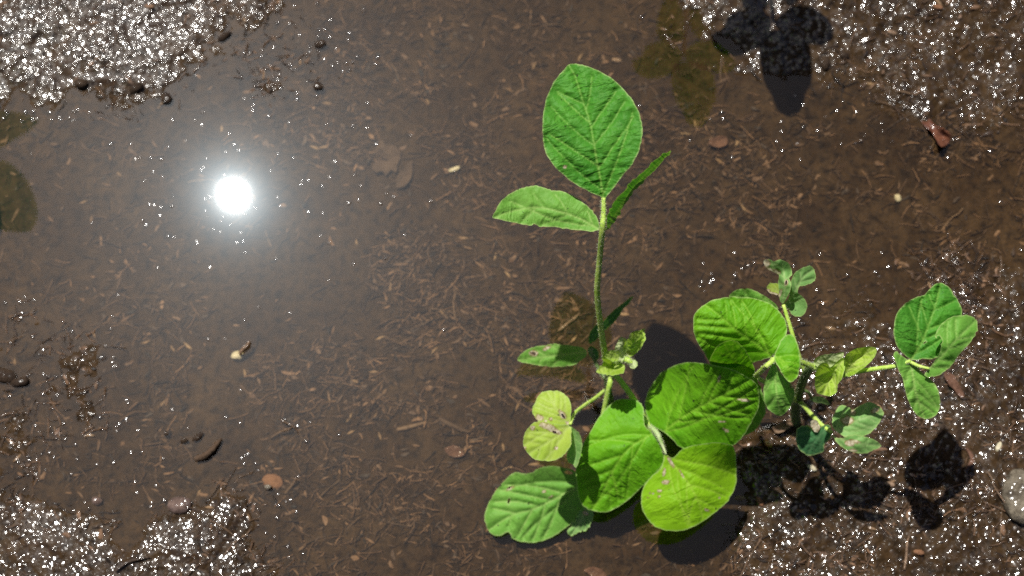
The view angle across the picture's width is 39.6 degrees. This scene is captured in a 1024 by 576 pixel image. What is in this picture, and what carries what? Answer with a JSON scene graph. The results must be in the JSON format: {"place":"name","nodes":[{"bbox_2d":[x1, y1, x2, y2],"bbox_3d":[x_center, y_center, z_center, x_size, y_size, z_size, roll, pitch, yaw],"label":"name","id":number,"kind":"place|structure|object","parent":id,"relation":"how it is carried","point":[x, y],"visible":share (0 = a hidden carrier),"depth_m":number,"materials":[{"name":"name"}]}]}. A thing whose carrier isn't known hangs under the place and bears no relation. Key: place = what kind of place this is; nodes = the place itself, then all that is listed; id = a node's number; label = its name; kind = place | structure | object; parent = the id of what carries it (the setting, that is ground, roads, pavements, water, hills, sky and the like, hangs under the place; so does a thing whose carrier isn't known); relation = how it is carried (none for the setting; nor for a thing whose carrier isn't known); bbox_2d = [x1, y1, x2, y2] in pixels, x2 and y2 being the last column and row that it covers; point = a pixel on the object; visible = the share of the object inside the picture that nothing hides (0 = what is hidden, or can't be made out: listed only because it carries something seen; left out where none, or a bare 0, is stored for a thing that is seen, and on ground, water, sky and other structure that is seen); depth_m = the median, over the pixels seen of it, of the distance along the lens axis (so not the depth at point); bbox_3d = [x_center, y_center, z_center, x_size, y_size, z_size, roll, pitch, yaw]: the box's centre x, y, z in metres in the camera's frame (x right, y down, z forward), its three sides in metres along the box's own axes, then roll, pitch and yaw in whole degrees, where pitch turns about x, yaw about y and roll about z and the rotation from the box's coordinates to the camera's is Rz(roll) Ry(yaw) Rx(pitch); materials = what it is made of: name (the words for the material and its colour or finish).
{"place":"outdoors","nodes":[
{"label":"outdoors","id":0,"kind":"place"},
{"bbox_2d":[0,0,1023,575],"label":"ground","id":1,"kind":"structure","parent":0,"point":[160,32],"depth_m":1.26,"materials":[{"name":"brown soil"}]},
{"bbox_2d":[12,208,18,221],"bbox_3d":[-0.449,-0.066,1.285,0.002,0.002,0.014,26,78,-18],"label":"leaf flake","id":2,"kind":"object","parent":1,"relation":"on","point":[15,214],"visible":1,"depth_m":1.28,"materials":[{"name":"brown plant"}]},
{"bbox_2d":[43,323,71,343],"bbox_3d":[-0.399,0.040,1.248,0.030,0.002,0.004,-35,58,-11],"label":"twig","id":3,"kind":"object","parent":1,"relation":"on","point":[50,337],"visible":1,"depth_m":1.25,"materials":[{"name":"brown wood"}]},
{"bbox_2d":[73,78,87,87],"bbox_3d":[-0.396,-0.188,1.307,0.013,0.008,0.009,0,75,2],"label":"mud clod","id":4,"kind":"object","parent":1,"relation":"on","point":[80,83],"visible":1,"depth_m":1.30,"materials":[{"name":"brown soil"}]},
{"bbox_2d":[92,497,102,504],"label":"stone","id":5,"kind":"object","parent":1,"relation":"on","point":[97,501],"visible":1,"depth_m":1.21,"materials":[{"name":"grey stone"}]},
{"bbox_2d":[98,529,103,538],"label":"leaf flake","id":6,"kind":"object","parent":1,"relation":"on","point":[100,535],"visible":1,"depth_m":1.20,"materials":[{"name":"brown plant"}]},
{"bbox_2d":[114,556,149,571],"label":"twig","id":7,"kind":"object","parent":1,"relation":"on","point":[126,563],"visible":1,"depth_m":1.18,"materials":[{"name":"brown wood"}]},
{"bbox_2d":[129,82,142,93],"bbox_3d":[-0.345,-0.184,1.304,0.014,0.008,0.010,-15,75,-2],"label":"mud clod","id":8,"kind":"object","parent":1,"relation":"on","point":[136,87],"visible":1,"depth_m":1.30,"materials":[{"name":"brown soil"}]},
{"bbox_2d":[163,430,170,436],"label":"mud clod","id":9,"kind":"object","parent":1,"relation":"on","point":[167,433],"visible":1,"depth_m":1.22,"materials":[{"name":"brown soil"}]},
{"bbox_2d":[167,497,191,513],"bbox_3d":[-0.281,0.184,1.203,0.021,0.010,0.015,-10,74,-1],"label":"stone","id":10,"kind":"object","parent":1,"relation":"on","point":[175,505],"visible":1,"depth_m":1.20,"materials":[{"name":"grey stone"}]},
{"bbox_2d":[179,438,187,443],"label":"mud clod","id":11,"kind":"object","parent":1,"relation":"on","point":[183,440],"visible":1,"depth_m":1.22,"materials":[{"name":"brown soil"}]},
{"bbox_2d":[192,432,203,441],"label":"mud clod","id":12,"kind":"object","parent":1,"relation":"on","point":[197,437],"visible":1,"depth_m":1.22,"materials":[{"name":"brown soil"}]},
{"bbox_2d":[210,520,234,536],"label":"twig","id":13,"kind":"object","parent":1,"relation":"on","point":[222,527],"visible":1,"depth_m":1.19,"materials":[{"name":"brown wood"}]},
{"bbox_2d":[231,351,243,359],"bbox_3d":[-0.240,0.059,1.241,0.011,0.006,0.009,-20,75,-4],"label":"husk","id":14,"kind":"object","parent":1,"relation":"on","point":[235,355],"visible":1,"depth_m":1.24,"materials":[{"name":"beige plant"}]},
{"bbox_2d":[224,529,250,555],"bbox_3d":[-0.230,0.213,1.192,0.003,0.001,0.030,43,76,8],"label":"twig","id":15,"kind":"object","parent":1,"relation":"on","point":[236,541],"visible":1,"depth_m":1.19,"materials":[{"name":"brown wood"}]},
{"bbox_2d":[249,365,267,384],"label":"twig","id":16,"kind":"object","parent":1,"relation":"on","point":[258,374],"visible":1,"depth_m":1.24,"materials":[{"name":"wood"}]},
{"bbox_2d":[262,474,282,488],"bbox_3d":[-0.204,0.165,1.210,0.018,0.004,0.013,19,76,7],"label":"pebble","id":17,"kind":"object","parent":1,"relation":"on","point":[274,480],"visible":1,"depth_m":1.21,"materials":[{"name":"orange stone"}]},
{"bbox_2d":[270,427,291,438],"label":"twig","id":18,"kind":"object","parent":1,"relation":"on","point":[277,433],"visible":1,"depth_m":1.22,"materials":[{"name":"brown wood"}]},
{"bbox_2d":[281,371,294,374],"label":"leaf flake","id":19,"kind":"object","parent":1,"relation":"on","point":[287,373],"visible":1,"depth_m":1.24,"materials":[{"name":"brown plant"}]},
{"bbox_2d":[284,477,296,493],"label":"twig","id":20,"kind":"object","parent":1,"relation":"on","point":[290,487],"visible":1,"depth_m":1.21,"materials":[{"name":"brown wood"}]},
{"bbox_2d":[284,510,296,514],"bbox_3d":[-0.188,0.190,1.203,0.013,0.001,0.003,-12,75,0],"label":"leaf flake","id":21,"kind":"object","parent":1,"relation":"on","point":[289,512],"visible":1,"depth_m":1.20,"materials":[{"name":"brown plant"}]},
{"bbox_2d":[279,418,305,442],"bbox_3d":[-0.187,0.121,1.219,0.031,0.006,0.005,38,79,11],"label":"twig","id":22,"kind":"object","parent":1,"relation":"on","point":[290,424],"visible":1,"depth_m":1.22,"materials":[{"name":"brown wood"}]},
{"bbox_2d":[351,555,358,560],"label":"leaf flake","id":23,"kind":"object","parent":1,"relation":"on","point":[355,558],"visible":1,"depth_m":1.19,"materials":[{"name":"brown plant"}]},
{"bbox_2d":[372,140,400,175],"bbox_3d":[-0.113,-0.117,1.289,0.025,0.004,0.033,15,76,6],"label":"dead leaf","id":24,"kind":"object","parent":1,"relation":"on","point":[391,154],"visible":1,"depth_m":1.29,"materials":[{"name":"brown plant"}]},
{"bbox_2d":[393,263,407,265],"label":"leaf flake","id":25,"kind":"object","parent":1,"relation":"on","point":[398,264],"visible":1,"depth_m":1.26,"materials":[{"name":"brown plant"}]},
{"bbox_2d":[396,161,412,188],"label":"dead leaf","id":26,"kind":"object","parent":1,"relation":"on","point":[403,179],"visible":1,"depth_m":1.28,"materials":[{"name":"brown plant"}]},
{"bbox_2d":[396,421,426,431],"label":"twig","id":27,"kind":"object","parent":1,"relation":"on","point":[409,427],"visible":1,"depth_m":1.22,"materials":[{"name":"brown wood"}]},
{"bbox_2d":[438,417,469,433],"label":"twig","id":28,"kind":"object","parent":1,"relation":"on","point":[449,424],"visible":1,"depth_m":1.22,"materials":[{"name":"brown wood"}]},
{"bbox_2d":[445,445,464,457],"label":"dead leaf","id":29,"kind":"object","parent":1,"relation":"on","point":[453,451],"visible":1,"depth_m":1.22,"materials":[{"name":"brown plant"}]},
{"bbox_2d":[469,121,477,126],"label":"leaf flake","id":30,"kind":"object","parent":1,"relation":"on","point":[473,124],"visible":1,"depth_m":1.30,"materials":[{"name":"brown plant"}]},
{"bbox_2d":[477,398,490,406],"bbox_3d":[-0.024,0.099,1.227,0.014,0.001,0.003,33,85,6],"label":"leaf flake","id":31,"kind":"object","parent":1,"relation":"on","point":[484,403],"visible":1,"depth_m":1.23,"materials":[{"name":"brown plant"}]},
{"bbox_2d":[0,0,1023,575],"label":"plant litter","id":32,"kind":"object","parent":1,"relation":"on","point":[536,310],"visible":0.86,"depth_m":1.25,"materials":[{"name":"brown plant"}]},
{"bbox_2d":[449,166,459,172],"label":"pebble","id":33,"kind":"object","parent":32,"relation":"on","point":[454,169],"visible":1,"depth_m":1.28,"materials":[{"name":"beige stone"}]},
{"bbox_2d":[453,288,455,320],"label":"twig","id":34,"kind":"object","parent":32,"relation":"on","point":[453,304],"visible":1,"depth_m":1.25,"materials":[{"name":"brown wood"}]},
{"bbox_2d":[509,255,516,262],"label":"leaf flake","id":35,"kind":"object","parent":1,"relation":"on","point":[512,259],"visible":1,"depth_m":1.26,"materials":[{"name":"brown plant"}]},
{"bbox_2d":[510,387,521,393],"bbox_3d":[0.004,0.087,1.229,0.011,0.001,0.004,30,63,5],"label":"leaf flake","id":36,"kind":"object","parent":1,"relation":"on","point":[517,389],"visible":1,"depth_m":1.23,"materials":[{"name":"brown plant"}]},
{"bbox_2d":[557,312,579,331],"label":"twig","id":37,"kind":"object","parent":1,"relation":"on","point":[567,323],"visible":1,"depth_m":1.24,"materials":[{"name":"brown wood"}]},
{"bbox_2d":[584,567,606,575],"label":"dead leaf","id":38,"kind":"object","parent":1,"relation":"on","point":[593,571],"visible":1,"depth_m":1.18,"materials":[{"name":"brown plant"}]},
{"bbox_2d":[612,58,620,62],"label":"seed","id":39,"kind":"object","parent":1,"relation":"on","point":[616,60],"visible":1,"depth_m":1.30,"materials":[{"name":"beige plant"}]},
{"bbox_2d":[484,64,759,542],"bbox_3d":[0.078,0.030,1.086,0.211,0.316,0.299,0,75,2],"label":"soybean plant","id":40,"kind":"object","parent":1,"relation":"on","point":[702,415],"visible":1,"depth_m":1.11,"materials":[{"name":"green plant"}]},
{"bbox_2d":[650,531,659,534],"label":"leaf flake","id":41,"kind":"object","parent":1,"relation":"on","point":[655,533],"visible":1,"depth_m":1.19,"materials":[{"name":"brown plant"}]},
{"bbox_2d":[708,136,727,147],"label":"dead leaf","id":42,"kind":"object","parent":1,"relation":"on","point":[717,143],"visible":1,"depth_m":1.28,"materials":[{"name":"brown plant"}]},
{"bbox_2d":[740,544,757,575],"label":"twig","id":43,"kind":"object","parent":1,"relation":"on","point":[748,559],"visible":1,"depth_m":1.17,"materials":[{"name":"brown wood"}]},
{"bbox_2d":[752,176,761,181],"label":"leaf flake","id":44,"kind":"object","parent":1,"relation":"on","point":[755,178],"visible":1,"depth_m":1.27,"materials":[{"name":"brown plant"}]},
{"bbox_2d":[756,496,763,505],"bbox_3d":[0.207,0.178,1.187,0.005,0.004,0.010,-29,76,-6],"label":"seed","id":45,"kind":"object","parent":1,"relation":"on","point":[759,501],"visible":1,"depth_m":1.19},
{"bbox_2d":[772,419,793,432],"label":"dead leaf","id":46,"kind":"object","parent":1,"relation":"on","point":[783,426],"visible":0.99,"depth_m":1.20,"materials":[{"name":"brown plant"}]},
{"bbox_2d":[807,464,816,470],"bbox_3d":[0.251,0.150,1.189,0.009,0.004,0.004,29,77,9],"label":"seed","id":47,"kind":"object","parent":1,"relation":"on","point":[811,467],"visible":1,"depth_m":1.19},
{"bbox_2d":[819,551,827,556],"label":"leaf flake","id":48,"kind":"object","parent":1,"relation":"on","point":[823,554],"visible":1,"depth_m":1.17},
{"bbox_2d":[819,56,829,69],"bbox_3d":[0.284,-0.203,1.289,0.010,0.009,0.013,0,75,2],"label":"mud clod","id":49,"kind":"object","parent":1,"relation":"on","point":[824,62],"visible":1,"depth_m":1.29,"materials":[{"name":"brown soil"}]},
{"bbox_2d":[830,457,835,471],"bbox_3d":[0.268,0.148,1.189,0.002,0.001,0.014,20,87,24],"label":"leaf flake","id":50,"kind":"object","parent":1,"relation":"on","point":[833,464],"visible":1,"depth_m":1.19,"materials":[{"name":"brown plant"}]},
{"bbox_2d":[693,259,977,455],"bbox_3d":[0.229,0.065,1.101,0.196,0.221,0.126,13,75,5],"label":"soybean plant","id":51,"kind":"object","parent":1,"relation":"on","point":[741,331],"visible":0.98,"depth_m":1.02,"materials":[{"name":"green plant"}]},
{"bbox_2d":[834,472,842,480],"bbox_3d":[0.273,0.157,1.187,0.009,0.004,0.004,38,79,11],"label":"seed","id":52,"kind":"object","parent":1,"relation":"on","point":[839,478],"visible":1,"depth_m":1.19,"materials":[{"name":"brown"}]},
{"bbox_2d":[840,52,849,58],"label":"mud clod","id":53,"kind":"object","parent":1,"relation":"on","point":[844,55],"visible":1,"depth_m":1.29,"materials":[{"name":"brown soil"}]},
{"bbox_2d":[874,161,883,165],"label":"leaf flake","id":54,"kind":"object","parent":1,"relation":"on","point":[877,163],"visible":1,"depth_m":1.27,"materials":[{"name":"brown plant"}]},
{"bbox_2d":[874,447,887,451],"bbox_3d":[0.308,0.134,1.190,0.011,0.001,0.004,-6,77,-1],"label":"leaf flake","id":55,"kind":"object","parent":1,"relation":"on","point":[881,448],"visible":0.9,"depth_m":1.19,"materials":[{"name":"brown plant"}]},
{"bbox_2d":[884,481,894,486],"bbox_3d":[0.314,0.163,1.183,0.009,0.004,0.005,9,75,4],"label":"seed","id":56,"kind":"object","parent":1,"relation":"on","point":[887,483],"visible":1,"depth_m":1.18,"materials":[{"name":"beige plant"}]},
{"bbox_2d":[887,30,896,35],"bbox_3d":[0.346,-0.232,1.294,0.009,0.004,0.004,24,77,8],"label":"seed","id":57,"kind":"object","parent":1,"relation":"on","point":[892,32],"visible":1,"depth_m":1.29,"materials":[{"name":"beige plant"}]},
{"bbox_2d":[894,194,900,201],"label":"pebble","id":58,"kind":"object","parent":1,"relation":"on","point":[897,197],"visible":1,"depth_m":1.26,"materials":[{"name":"beige stone"}]},
{"bbox_2d":[903,536,908,569],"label":"twig","id":59,"kind":"object","parent":1,"relation":"on","point":[906,555],"visible":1,"depth_m":1.17,"materials":[{"name":"brown wood"}]},
{"bbox_2d":[906,506,910,520],"bbox_3d":[0.328,0.186,1.177,0.003,0.001,0.013,10,78,12],"label":"leaf flake","id":60,"kind":"object","parent":1,"relation":"on","point":[907,513],"visible":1,"depth_m":1.18,"materials":[{"name":"plant"}]},
{"bbox_2d":[913,549,923,554],"bbox_3d":[0.334,0.217,1.167,0.009,0.004,0.005,9,75,4],"label":"seed","id":61,"kind":"object","parent":1,"relation":"on","point":[918,552],"visible":1,"depth_m":1.17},
{"bbox_2d":[920,118,950,146],"bbox_3d":[0.378,-0.141,1.266,0.014,0.011,0.034,-26,75,-5],"label":"dead leaf","id":62,"kind":"object","parent":1,"relation":"on","point":[942,136],"visible":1,"depth_m":1.27,"materials":[{"name":"brown plant"}]},
{"bbox_2d":[933,4,942,9],"bbox_3d":[0.388,-0.256,1.296,0.009,0.004,0.005,19,76,7],"label":"seed","id":63,"kind":"object","parent":1,"relation":"on","point":[937,6],"visible":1,"depth_m":1.29,"materials":[{"name":"brown plant"}]},
{"bbox_2d":[941,208,962,230],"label":"twig","id":64,"kind":"object","parent":1,"relation":"on","point":[949,220],"visible":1,"depth_m":1.25,"materials":[{"name":"brown wood"}]},
{"bbox_2d":[943,372,963,397],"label":"dead leaf","id":65,"kind":"object","parent":1,"relation":"on","point":[951,380],"visible":1,"depth_m":1.20,"materials":[{"name":"brown plant"}]},
{"bbox_2d":[951,479,967,511],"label":"twig","id":66,"kind":"object","parent":1,"relation":"on","point":[960,495],"visible":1,"depth_m":1.18,"materials":[{"name":"brown wood"}]},
{"bbox_2d":[958,507,966,512],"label":"leaf flake","id":67,"kind":"object","parent":1,"relation":"on","point":[962,509],"visible":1,"depth_m":1.18,"materials":[{"name":"brown plant"}]},
{"bbox_2d":[965,448,974,469],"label":"dead leaf","id":68,"kind":"object","parent":1,"relation":"on","point":[971,462],"visible":1,"depth_m":1.18,"materials":[{"name":"brown plant"}]},
{"bbox_2d":[987,471,1004,502],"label":"twig","id":69,"kind":"object","parent":1,"relation":"on","point":[998,493],"visible":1,"depth_m":1.17,"materials":[{"name":"brown wood"}]},
{"bbox_2d":[995,442,1001,450],"bbox_3d":[0.406,0.132,1.187,0.004,0.004,0.009,29,77,9],"label":"seed","id":70,"kind":"object","parent":1,"relation":"on","point":[998,446],"visible":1,"depth_m":1.19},
{"bbox_2d":[1000,524,1005,534],"bbox_3d":[0.404,0.199,1.169,0.005,0.002,0.009,-6,78,-9],"label":"leaf flake","id":71,"kind":"object","parent":1,"relation":"on","point":[1003,530],"visible":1,"depth_m":1.17,"materials":[{"name":"brown plant"}]},
{"bbox_2d":[1001,469,1023,523],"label":"stone","id":72,"kind":"object","parent":1,"relation":"on","point":[1012,489],"visible":1,"depth_m":1.17,"materials":[{"name":"grey stone"}]},
{"label":"water","id":73,"kind":"structure","parent":0,"visible":0},
{"bbox_2d":[0,368,16,382],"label":"mud clod","id":74,"kind":"object","parent":73,"relation":"on","point":[7,376],"visible":1,"depth_m":1.24,"materials":[{"name":"brown soil"}]},
{"bbox_2d":[11,377,29,386],"bbox_3d":[-0.428,0.082,1.236,0.016,0.008,0.008,-10,74,-1],"label":"mud clod","id":75,"kind":"object","parent":73,"relation":"on","point":[20,381],"visible":1,"depth_m":1.23,"materials":[{"name":"brown soil"}]},
{"bbox_2d":[161,92,171,103],"bbox_3d":[-0.317,-0.174,1.303,0.010,0.007,0.011,0,75,2],"label":"mud clod","id":76,"kind":"object","parent":73,"relation":"on","point":[166,97],"visible":1,"depth_m":1.30,"materials":[{"name":"brown soil"}]},
{"bbox_2d":[194,438,221,461],"bbox_3d":[-0.258,0.139,1.213,0.029,0.008,0.009,-37,77,-8],"label":"curled dead leaf","id":77,"kind":"object","parent":73,"relation":"in","point":[207,453],"visible":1,"depth_m":1.21,"materials":[{"name":"brown plant"}]},
{"bbox_2d":[218,31,231,41],"bbox_3d":[-0.266,-0.233,1.319,0.015,0.007,0.006,-40,77,-9],"label":"mud clod","id":78,"kind":"object","parent":73,"relation":"on","point":[223,37],"visible":1,"depth_m":1.32,"materials":[{"name":"brown soil"}]},
{"bbox_2d":[238,341,249,354],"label":"twig","id":79,"kind":"object","parent":73,"relation":"on","point":[242,349],"visible":1,"depth_m":1.24,"materials":[{"name":"brown wood"}]},
{"bbox_2d":[264,484,270,489],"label":"pebble","id":80,"kind":"object","parent":73,"relation":"on","point":[267,486],"visible":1,"depth_m":1.20,"materials":[{"name":"stone"}]},
{"bbox_2d":[313,81,322,90],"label":"mud clod","id":81,"kind":"object","parent":73,"relation":"on","point":[317,86],"visible":1,"depth_m":1.30,"materials":[{"name":"brown soil"}]},
{"bbox_2d":[314,40,325,49],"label":"mud clod","id":82,"kind":"object","parent":73,"relation":"on","point":[320,44],"visible":1,"depth_m":1.31,"materials":[{"name":"brown soil"}]}
]}

